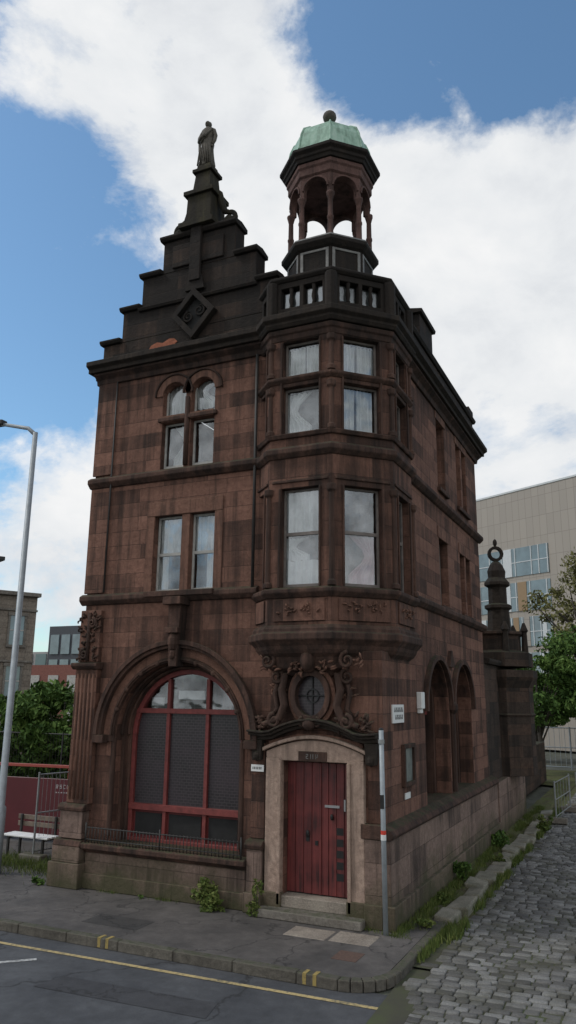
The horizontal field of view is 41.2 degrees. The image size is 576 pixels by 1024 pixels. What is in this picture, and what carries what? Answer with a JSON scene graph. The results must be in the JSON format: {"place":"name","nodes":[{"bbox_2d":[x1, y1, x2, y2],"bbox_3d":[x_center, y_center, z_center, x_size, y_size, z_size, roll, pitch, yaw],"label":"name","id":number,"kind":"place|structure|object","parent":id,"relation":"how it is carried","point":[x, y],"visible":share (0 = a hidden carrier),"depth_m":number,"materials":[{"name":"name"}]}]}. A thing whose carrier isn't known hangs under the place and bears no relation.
{"place":"outdoors","nodes":[
{"label":"outdoors","id":0,"kind":"place"},
{"bbox_2d":[1,752,57,877],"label":"yard","id":1,"kind":"structure","parent":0,"point":[27,843],"depth_m":17.42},
{"bbox_2d":[0,556,41,756],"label":"sandstone tenement","id":2,"kind":"structure","parent":1,"relation":"on","point":[8,600],"depth_m":38.49,"materials":[{"name":"stone"}]},
{"bbox_2d":[2,615,24,731],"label":"windows","id":3,"kind":"structure","parent":2,"relation":"in","point":[12,622],"depth_m":38.30,"materials":[{"name":"clear glass"}]},
{"bbox_2d":[1,846,50,882],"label":"yard edge grass","id":4,"kind":"structure","parent":1,"relation":"on","point":[24,863],"depth_m":15.53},
{"bbox_2d":[0,694,62,776],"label":"broadleaf tree","id":5,"kind":"object","parent":1,"relation":"on","point":[23,750],"visible":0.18,"depth_m":28.05,"materials":[{"name":"green plant"}]},
{"bbox_2d":[4,813,59,854],"bbox_3d":[-5.528,7.006,16.558,1.250,0.810,0.470,-6,-15,24],"label":"park bench","id":6,"kind":"object","parent":1,"relation":"on","point":[20,834],"visible":0.77,"depth_m":16.65,"materials":[{"name":"wood"}]},
{"bbox_2d":[0,762,68,835],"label":"red site hoarding","id":7,"kind":"object","parent":1,"relation":"on","point":[21,795],"visible":0.46,"depth_m":18.41,"materials":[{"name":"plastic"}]},
{"bbox_2d":[0,731,70,778],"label":"yard fence","id":8,"kind":"object","parent":1,"relation":"on","point":[62,734],"visible":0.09,"depth_m":25.31,"materials":[{"name":"metal"}]},
{"bbox_2d":[3,679,74,778],"bbox_3d":[-8.085,8.019,27.404,4.017,4.031,4.655,0,-14,4],"label":"broadleaf tree","id":9,"kind":"object","parent":1,"relation":"on","point":[55,696],"visible":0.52,"depth_m":26.34,"materials":[{"name":"green plant"}]},
{"bbox_2d":[18,771,68,861],"bbox_3d":[-4.531,6.736,17.358,0.628,1.790,3.102,-9,-17,35],"label":"temporary barrier","id":10,"kind":"object","parent":1,"relation":"on","point":[32,854],"visible":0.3,"depth_m":16.31,"materials":[{"name":"metal"}]},
{"bbox_2d":[54,705,72,778],"bbox_3d":[-6.321,8.226,27.367,3.910,3.649,4.349,-6,-15,24],"label":"broadleaf tree","id":11,"kind":"object","parent":1,"relation":"on","point":[65,715],"visible":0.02,"depth_m":26.39,"materials":[{"name":"green plant"}]},
{"bbox_2d":[525,741,546,794],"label":"wall","id":12,"kind":"structure","parent":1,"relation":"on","point":[532,783],"depth_m":31.26,"materials":[{"name":"stone"}]},
{"bbox_2d":[30,665,75,725],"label":"red brick block","id":13,"kind":"structure","parent":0,"point":[46,673],"depth_m":60.34,"materials":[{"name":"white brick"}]},
{"bbox_2d":[30,675,75,720],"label":"windows","id":14,"kind":"structure","parent":13,"relation":"in","point":[34,678],"depth_m":60.14,"materials":[{"name":"white paint"}]},
{"bbox_2d":[32,625,80,664],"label":"office block","id":15,"kind":"structure","parent":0,"point":[63,644],"depth_m":71.94,"materials":[{"name":"concrete"}]},
{"bbox_2d":[32,654,46,664],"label":"windows","id":16,"kind":"structure","parent":15,"relation":"in","point":[40,659],"depth_m":73.81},
{"bbox_2d":[49,634,79,664],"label":"windows","id":17,"kind":"structure","parent":15,"relation":"in","point":[65,640],"depth_m":71.68,"materials":[{"name":"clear glass"}]},
{"bbox_2d":[0,931,387,1023],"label":"road","id":18,"kind":"structure","parent":0,"point":[45,981],"depth_m":9.29,"materials":[{"name":"asphalt"}]},
{"bbox_2d":[0,872,446,992],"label":"pavement","id":19,"kind":"structure","parent":0,"point":[327,958],"depth_m":11.13,"materials":[{"name":"concrete"}]},
{"bbox_2d":[0,419,37,872],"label":"street lamp","id":20,"kind":"object","parent":19,"relation":"on","point":[10,703],"visible":1,"depth_m":15.83,"materials":[{"name":"metal"}]},
{"bbox_2d":[30,875,44,885],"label":"wall weed","id":21,"kind":"object","parent":19,"relation":"on","point":[37,880],"depth_m":14.01,"materials":[{"name":"green plant"}]},
{"bbox_2d":[190,877,219,911],"bbox_3d":[-1.365,6.274,12.560,0.494,0.560,0.459,2,-14,-7],"label":"wall weed","id":22,"kind":"object","parent":19,"relation":"on","point":[206,887],"depth_m":12.61,"materials":[{"name":"green plant"}]},
{"bbox_2d":[203,897,224,911],"bbox_3d":[-1.209,6.375,12.457,0.330,0.257,0.346,6,-14,-20],"label":"wall weed","id":23,"kind":"object","parent":19,"relation":"on","point":[214,907],"depth_m":12.41,"materials":[{"name":"green plant"}]},
{"bbox_2d":[40,877,426,939],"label":"wall foot grass","id":24,"kind":"structure","parent":19,"relation":"on","point":[364,929],"depth_m":11.99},
{"bbox_2d":[86,356,388,892],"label":"front wall","id":25,"kind":"structure","parent":19,"relation":"on","point":[224,628],"depth_m":14.58,"materials":[{"name":"red stone"}]},
{"bbox_2d":[66,382,116,803],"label":"pilasters","id":26,"kind":"object","parent":25,"relation":"attached to","point":[95,561],"visible":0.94,"depth_m":15.38,"materials":[{"name":"red stone"}]},
{"bbox_2d":[68,674,94,799],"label":"pilaster reeds","id":27,"kind":"object","parent":26,"relation":"attached to","point":[81,739],"visible":1,"depth_m":14.49,"materials":[{"name":"red stone"}]},
{"bbox_2d":[104,648,249,739],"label":"arch voussoirs","id":28,"kind":"object","parent":25,"relation":"attached to","point":[186,653],"visible":0.82,"depth_m":14.05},
{"bbox_2d":[103,354,258,591],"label":"downpipes","id":29,"kind":"object","parent":25,"relation":"attached to","point":[254,474],"visible":1,"depth_m":14.50,"materials":[{"name":"metal"}]},
{"bbox_2d":[156,388,214,590],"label":"sash frames","id":30,"kind":"structure","parent":25,"relation":"attached to","point":[194,553],"depth_m":15.04,"materials":[{"name":"white paint"}]},
{"bbox_2d":[175,381,214,428],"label":"window panes","id":31,"kind":"structure","parent":30,"relation":"in","point":[211,392],"depth_m":18.97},
{"bbox_2d":[147,406,372,709],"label":"window panes","id":32,"kind":"structure","parent":30,"relation":"in","point":[358,513],"depth_m":19.25,"materials":[{"name":"glass"}]},
{"bbox_2d":[182,396,189,464],"bbox_3d":[-2.008,-1.615,15.164,0.092,1.420,0.092,0,-14,2],"label":"colonnette","id":33,"kind":"object","parent":25,"relation":"attached to","point":[186,432],"visible":1,"depth_m":15.12,"materials":[{"name":"stone"}]},
{"bbox_2d":[92,596,475,849],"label":"arch mouldings","id":34,"kind":"object","parent":25,"relation":"attached to","point":[175,643],"visible":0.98,"depth_m":14.23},
{"bbox_2d":[127,669,426,850],"bbox_3d":[1.011,4.820,15.378,7.846,3.112,2.419,8,-15,-28],"label":"arched window frame","id":35,"kind":"object","parent":34,"relation":"in","point":[205,811],"visible":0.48,"depth_m":14.13,"materials":[{"name":"red paint"}]},
{"bbox_2d":[152,691,205,705],"bbox_3d":[-2.078,3.533,14.546,1.180,0.280,0.020,-6,-15,24],"label":"pelmet","id":36,"kind":"object","parent":35,"relation":"attached to","point":[198,695],"visible":1,"depth_m":14.48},
{"bbox_2d":[133,809,237,845],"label":"panels","id":37,"kind":"object","parent":35,"relation":"on","point":[189,826],"depth_m":13.79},
{"bbox_2d":[134,713,240,809],"bbox_3d":[-1.845,4.571,14.083,2.320,1.750,0.010,-6,-15,24],"label":"wired glass","id":38,"kind":"object","parent":35,"relation":"attached to","point":[186,764],"visible":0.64,"depth_m":14.07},
{"bbox_2d":[248,320,422,729],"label":"tower mouldings","id":39,"kind":"object","parent":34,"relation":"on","point":[285,646],"visible":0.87,"depth_m":13.44,"materials":[{"name":"stone"}]},
{"bbox_2d":[76,610,374,736],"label":"carvings","id":40,"kind":"object","parent":39,"relation":"attached to","point":[307,662],"visible":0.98,"depth_m":12.70,"materials":[{"name":"stone"}]},
{"bbox_2d":[158,345,372,589],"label":"curtains","id":41,"kind":"object","parent":39,"relation":"attached to","point":[302,512],"visible":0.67,"depth_m":14.10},
{"bbox_2d":[290,670,331,718],"bbox_3d":[0.397,3.066,12.788,0.720,0.864,0.200,-6,-15,24],"label":"oculus ring","id":42,"kind":"object","parent":39,"relation":"attached to","point":[294,699],"visible":0.88,"depth_m":12.72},
{"bbox_2d":[298,676,324,715],"bbox_3d":[0.422,3.079,12.841,0.560,0.680,0.020,-6,-15,24],"label":"oculus glass","id":43,"kind":"object","parent":42,"relation":"in","point":[304,688],"visible":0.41,"depth_m":12.85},
{"bbox_2d":[298,676,324,715],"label":"oculus bars","id":44,"kind":"object","parent":42,"relation":"attached to","point":[312,695],"visible":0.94,"depth_m":12.80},
{"bbox_2d":[288,673,335,719],"bbox_3d":[0.414,3.075,12.823,0.860,1.006,0.120,-6,-15,24],"label":"oculus ring","id":45,"kind":"object","parent":39,"relation":"attached to","point":[330,712],"visible":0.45,"depth_m":12.67,"materials":[{"name":"red stone"}]},
{"bbox_2d":[260,601,415,699],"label":"carvings","id":46,"kind":"object","parent":39,"relation":"attached to","point":[332,667],"visible":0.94,"depth_m":12.79,"materials":[{"name":"red stone"}]},
{"bbox_2d":[348,536,373,584],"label":"curtains","id":47,"kind":"object","parent":39,"relation":"attached to","point":[362,572],"visible":0.95,"depth_m":13.31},
{"bbox_2d":[283,339,441,604],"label":"brown sash frames","id":48,"kind":"structure","parent":39,"relation":"on","point":[286,534],"depth_m":13.83,"materials":[{"name":"paint"}]},
{"bbox_2d":[86,302,486,456],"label":"cornice","id":49,"kind":"structure","parent":25,"relation":"attached to","point":[266,325],"depth_m":14.96,"materials":[{"name":"black stone"}]},
{"bbox_2d":[103,225,276,358],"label":"stepped gable","id":50,"kind":"structure","parent":49,"relation":"on","point":[213,260],"depth_m":15.94,"materials":[{"name":"stone"}]},
{"bbox_2d":[150,338,176,348],"bbox_3d":[-2.602,-3.494,15.975,0.700,0.200,0.012,-6,-15,24],"label":"spalled stone","id":51,"kind":"object","parent":50,"relation":"attached to","point":[170,341],"visible":0.66,"depth_m":15.95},
{"bbox_2d":[181,299,206,328],"bbox_3d":[-1.900,-4.050,15.770,0.740,0.814,0.015,-6,-15,24],"label":"lozenge glass","id":52,"kind":"object","parent":50,"relation":"attached to","point":[191,309],"visible":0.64,"depth_m":15.79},
{"bbox_2d":[262,269,412,335],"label":"tower parapet","id":53,"kind":"structure","parent":49,"relation":"on","point":[330,281],"depth_m":14.32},
{"bbox_2d":[280,139,379,274],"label":"cupola cornice","id":54,"kind":"structure","parent":53,"relation":"on","point":[325,149],"depth_m":15.38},
{"bbox_2d":[289,119,369,156],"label":"copper dome","id":55,"kind":"structure","parent":54,"relation":"on","point":[324,131],"depth_m":15.75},
{"bbox_2d":[323,110,336,121],"bbox_3d":[0.907,-8.590,16.690,0.300,0.280,0.292,-6,-15,24],"label":"finial ball","id":56,"kind":"object","parent":55,"relation":"on","point":[329,114],"visible":0.78,"depth_m":16.58,"materials":[{"name":"grey metal"}]},
{"bbox_2d":[285,285,376,308],"bbox_3d":[0.996,-3.814,15.137,2.540,0.430,1.700,6,-14,-19],"label":"parapet lining","id":57,"kind":"object","parent":53,"relation":"on","point":[296,295],"visible":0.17,"depth_m":14.40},
{"bbox_2d":[259,266,409,309],"bbox_3d":[0.856,-4.103,15.612,3.000,0.150,3.000,-6,-15,24],"label":"parapet cap","id":58,"kind":"object","parent":53,"relation":"on","point":[339,270],"visible":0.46,"depth_m":14.33,"materials":[{"name":"black stone"}]},
{"bbox_2d":[289,282,400,317],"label":"parapet balusters","id":59,"kind":"object","parent":53,"relation":"on","point":[314,295],"visible":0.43,"depth_m":14.27,"materials":[{"name":"black stone"}]},
{"bbox_2d":[413,313,472,425],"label":"side parapet","id":60,"kind":"structure","parent":49,"relation":"on","point":[422,328],"depth_m":17.47,"materials":[{"name":"stone"}]},
{"bbox_2d":[116,662,460,839],"bbox_3d":[0.266,5.090,16.468,5.378,4.000,6.648,-6,-15,24],"label":"arch reveal","id":61,"kind":"object","parent":25,"relation":"attached to","point":[124,782],"visible":0.19,"depth_m":14.60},
{"bbox_2d":[246,719,378,766],"bbox_3d":[0.382,3.756,12.569,2.270,0.715,0.300,-6,-15,24],"label":"door hood","id":62,"kind":"object","parent":25,"relation":"attached to","point":[370,742],"depth_m":12.47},
{"bbox_2d":[262,735,365,913],"bbox_3d":[0.416,4.958,12.337,1.830,2.630,0.160,-6,-15,24],"label":"door surround","id":63,"kind":"object","parent":25,"relation":"attached to","point":[352,756],"visible":0.96,"depth_m":12.39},
{"bbox_2d":[250,743,266,838],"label":"pier quoins","id":64,"kind":"object","parent":63,"relation":"attached to","point":[258,797],"visible":0.78,"depth_m":12.84,"materials":[{"name":"stone"}]},
{"bbox_2d":[298,751,326,761],"bbox_3d":[0.400,4.000,12.543,0.500,0.150,0.025,-6,-15,24],"label":"door plaque","id":65,"kind":"object","parent":63,"relation":"attached to","point":[322,756],"depth_m":12.53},
{"bbox_2d":[269,734,363,748],"bbox_3d":[0.450,3.788,12.665,1.670,0.240,0.060,-6,-15,24],"label":"tympanum","id":66,"kind":"object","parent":63,"relation":"attached to","point":[360,745],"visible":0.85,"depth_m":12.60,"materials":[{"name":"red stone"}]},
{"bbox_2d":[287,761,346,897],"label":"door leaves","id":67,"kind":"object","parent":25,"relation":"attached to","point":[314,788],"visible":0.91,"depth_m":12.52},
{"bbox_2d":[336,828,343,881],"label":"door slots","id":68,"kind":"object","parent":67,"relation":"attached to","point":[340,854],"depth_m":12.25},
{"bbox_2d":[367,750,380,824],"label":"corner pier","id":69,"kind":"structure","parent":25,"relation":"attached to","point":[373,778],"depth_m":12.08,"materials":[{"name":"stone"}]},
{"bbox_2d":[245,878,263,916],"bbox_3d":[-0.525,6.132,12.186,0.312,0.605,0.193,-12,-18,42],"label":"wall weed","id":70,"kind":"object","parent":19,"relation":"on","point":[255,906],"depth_m":12.16,"materials":[{"name":"green plant"}]},
{"bbox_2d":[46,776,526,932],"bbox_3d":[1.462,7.361,18.800,6.550,1.300,13.750,-6,-15,24],"label":"base course","id":71,"kind":"object","parent":19,"relation":"on","point":[422,858],"visible":0.66,"depth_m":13.40,"materials":[{"name":"stone"}]},
{"bbox_2d":[52,341,498,870],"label":"sills and strings","id":72,"kind":"structure","parent":71,"relation":"on","point":[439,804],"depth_m":14.96,"materials":[{"name":"stone"}]},
{"bbox_2d":[84,822,241,859],"bbox_3d":[-2.226,5.688,13.293,3.232,0.340,0.028,-6,-15,24],"label":"window sill railing","id":73,"kind":"object","parent":72,"relation":"on","point":[162,847],"depth_m":13.24,"materials":[{"name":"metal"}]},
{"bbox_2d":[281,891,346,914],"bbox_3d":[0.462,6.201,12.157,1.160,0.170,0.300,-6,-15,24],"label":"threshold","id":74,"kind":"object","parent":71,"relation":"on","point":[314,902],"visible":0.76,"depth_m":12.07,"materials":[{"name":"stone"}]},
{"bbox_2d":[482,630,537,778],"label":"annex walls","id":75,"kind":"structure","parent":71,"relation":"on","point":[511,733],"depth_m":21.67,"materials":[{"name":"stone"}]},
{"bbox_2d":[99,217,528,669],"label":"gable copings","id":76,"kind":"object","parent":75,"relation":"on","point":[497,584],"visible":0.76,"depth_m":16.48,"materials":[{"name":"black stone"}]},
{"bbox_2d":[174,162,237,233],"bbox_3d":[-1.768,-6.745,16.616,1.588,1.640,0.840,-6,-15,24],"label":"pedestal","id":77,"kind":"object","parent":76,"relation":"on","point":[207,202],"visible":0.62,"depth_m":16.32,"materials":[{"name":"stone"}]},
{"bbox_2d":[197,121,217,166],"bbox_3d":[-1.782,-8.121,16.947,0.482,1.229,0.331,-6,-15,24],"label":"draped figure statue","id":78,"kind":"object","parent":77,"relation":"on","point":[207,137],"visible":0.97,"depth_m":16.83,"materials":[{"name":"grey stone"}]},
{"bbox_2d":[257,905,364,931],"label":"door steps","id":79,"kind":"structure","parent":19,"relation":"on","point":[323,919],"depth_m":11.78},
{"bbox_2d":[378,728,387,935],"bbox_3d":[1.440,4.802,11.616,0.105,2.960,0.097,-2,-14,10],"label":"sign pole","id":80,"kind":"object","parent":19,"relation":"on","point":[383,830],"visible":1,"depth_m":11.57,"materials":[{"name":"metal"}]},
{"bbox_2d":[414,918,435,928],"bbox_3d":[2.077,6.258,11.638,0.341,0.164,0.223,-6,-15,24],"label":"wall weed","id":81,"kind":"object","parent":19,"relation":"on","point":[422,923],"depth_m":11.61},
{"bbox_2d":[385,380,488,822],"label":"side wall","id":82,"kind":"structure","parent":19,"relation":"on","point":[449,463],"depth_m":16.50,"materials":[{"name":"red stone"}]},
{"bbox_2d":[391,705,403,722],"bbox_3d":[1.861,3.418,12.985,0.033,0.300,0.630,-6,-15,24],"label":"street name sign","id":83,"kind":"object","parent":82,"relation":"attached to","point":[397,713],"visible":1,"depth_m":12.93,"materials":[{"name":"white metal"}]},
{"bbox_2d":[401,743,416,787],"bbox_3d":[2.087,4.360,13.235,0.070,0.690,0.670,-6,-15,24],"label":"notice board","id":84,"kind":"object","parent":82,"relation":"attached to","point":[408,759],"visible":1,"depth_m":13.24,"materials":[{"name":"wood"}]},
{"bbox_2d":[416,692,424,712],"bbox_3d":[2.459,3.531,14.198,0.100,0.380,0.220,-6,-15,24],"label":"alarm box","id":85,"kind":"object","parent":82,"relation":"attached to","point":[420,701],"visible":1,"depth_m":14.12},
{"bbox_2d":[447,651,454,667],"bbox_3d":[3.538,3.197,16.676,0.080,0.350,0.450,-6,-15,24],"label":"arch apex","id":86,"kind":"object","parent":82,"relation":"attached to","point":[450,661],"visible":0.93,"depth_m":16.60,"materials":[{"name":"stone"}]},
{"bbox_2d":[0,0,575,651],"label":"sky","id":87,"kind":"structure","parent":0,"point":[464,111],"materials":[{"name":"blue"}]},
{"bbox_2d":[143,370,470,591],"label":"window surrounds","id":88,"kind":"object","parent":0,"point":[202,504],"visible":0.85,"depth_m":14.80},
{"bbox_2d":[287,156,372,232],"bbox_3d":[0.884,-6.587,16.209,1.700,0.800,1.700,-6,-15,24],"label":"cupola stone","id":89,"kind":"object","parent":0,"point":[313,182],"visible":0.79,"depth_m":15.94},
{"bbox_2d":[287,189,372,250],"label":"cupola columns","id":90,"kind":"structure","parent":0,"point":[357,232],"depth_m":15.45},
{"bbox_2d":[281,232,378,275],"bbox_3d":[0.865,-4.883,15.799,1.864,0.775,1.864,-6,-15,24],"label":"cupola lead","id":91,"kind":"object","parent":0,"point":[327,256],"visible":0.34,"depth_m":15.11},
{"bbox_2d":[255,333,415,631],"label":"tower walls","id":92,"kind":"structure","parent":0,"point":[332,609],"depth_m":13.44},
{"bbox_2d":[366,793,575,1023],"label":"cobbled lane","id":93,"kind":"structure","parent":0,"point":[511,959],"depth_m":10.40,"materials":[{"name":"stone"}]},
{"bbox_2d":[416,920,455,962],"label":"kerb weeds","id":94,"kind":"object","parent":93,"relation":"on","point":[428,949],"visible":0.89,"depth_m":10.93,"materials":[{"name":"green plant"}]},
{"bbox_2d":[385,804,561,944],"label":"verge grass","id":95,"kind":"structure","parent":93,"relation":"on","point":[456,931],"depth_m":14.12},
{"bbox_2d":[533,622,575,719],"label":"broadleaf tree","id":96,"kind":"object","parent":93,"relation":"on","point":[559,643],"visible":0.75,"depth_m":35.42,"materials":[{"name":"green plant"}]},
{"bbox_2d":[543,727,575,769],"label":"lane end railing","id":97,"kind":"object","parent":93,"relation":"on","point":[570,747],"visible":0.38,"depth_m":38.38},
{"bbox_2d":[545,774,575,824],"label":"temporary barrier","id":98,"kind":"object","parent":93,"relation":"on","point":[562,820],"visible":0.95,"depth_m":22.54,"materials":[{"name":"metal"}]},
{"bbox_2d":[375,750,575,994],"bbox_3d":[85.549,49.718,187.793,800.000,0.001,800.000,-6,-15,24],"label":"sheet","id":99,"kind":"object","parent":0,"point":[535,795],"depth_m":40.35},
{"bbox_2d":[412,775,575,926],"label":"mossy verge strip","id":100,"kind":"object","parent":99,"relation":"on","point":[468,895],"visible":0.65,"depth_m":15.82,"materials":[{"name":"stone"}]},
{"bbox_2d":[431,891,449,904],"bbox_3d":[2.602,6.612,13.142,0.361,0.214,0.212,-6,-15,24],"label":"wall weed","id":101,"kind":"object","parent":100,"relation":"on","point":[442,895],"depth_m":13.11,"materials":[{"name":"green plant"}]},
{"bbox_2d":[453,860,471,881],"bbox_3d":[3.348,6.866,14.652,0.439,0.413,0.274,-10,-17,39],"label":"wall weed","id":102,"kind":"object","parent":100,"relation":"on","point":[461,869],"depth_m":14.62,"materials":[{"name":"green plant"}]},
{"bbox_2d":[491,830,509,847],"bbox_3d":[4.991,7.725,18.106,0.582,0.461,0.359,-1,-14,7],"label":"wall weed","id":103,"kind":"object","parent":100,"relation":"on","point":[500,840],"depth_m":18.03,"materials":[{"name":"green plant"}]},
{"bbox_2d":[535,814,553,831],"bbox_3d":[6.837,8.295,20.438,0.506,0.471,0.519,-6,-15,24],"label":"wall weed","id":104,"kind":"object","parent":100,"relation":"on","point":[541,824],"depth_m":20.39,"materials":[{"name":"green plant"}]},
{"bbox_2d":[476,477,575,751],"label":"walls","id":105,"kind":"structure","parent":0,"point":[542,514],"depth_m":55.87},
{"bbox_2d":[482,549,547,672],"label":"panels","id":106,"kind":"object","parent":105,"relation":"attached to","point":[507,563],"visible":0.02,"depth_m":57.61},
{"bbox_2d":[479,557,550,667],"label":"transoms","id":107,"kind":"object","parent":105,"relation":"attached to","point":[517,597],"visible":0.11,"depth_m":56.25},
{"bbox_2d":[524,617,530,645],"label":"panels","id":108,"kind":"object","parent":107,"relation":"attached to","point":[527,621],"visible":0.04,"depth_m":55.44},
{"bbox_2d":[479,543,553,672],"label":"window bands","id":109,"kind":"object","parent":105,"relation":"attached to","point":[522,554],"depth_m":56.14,"materials":[{"name":"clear glass"}]},
{"bbox_2d":[480,543,552,670],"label":"mullions","id":110,"kind":"object","parent":105,"relation":"attached to","point":[529,588],"visible":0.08,"depth_m":55.72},
{"bbox_2d":[513,581,527,630],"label":"panels","id":111,"kind":"object","parent":105,"relation":"attached to","point":[522,590],"visible":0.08,"depth_m":56.34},
{"bbox_2d":[476,474,575,501],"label":"coping","id":112,"kind":"object","parent":105,"relation":"on","point":[531,486],"visible":0.28,"depth_m":57.42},
{"bbox_2d":[541,770,575,786],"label":"grass bank","id":113,"kind":"structure","parent":0,"point":[554,775],"depth_m":35.40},
{"bbox_2d":[516,650,575,741],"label":"broadleaf tree","id":114,"kind":"object","parent":113,"relation":"on","point":[544,705],"visible":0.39,"depth_m":35.30,"materials":[{"name":"green plant"}]},
{"bbox_2d":[522,547,575,655],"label":"spring tree","id":115,"kind":"object","parent":113,"relation":"on","point":[559,616],"visible":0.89,"depth_m":38.51,"materials":[{"name":"green plant"}]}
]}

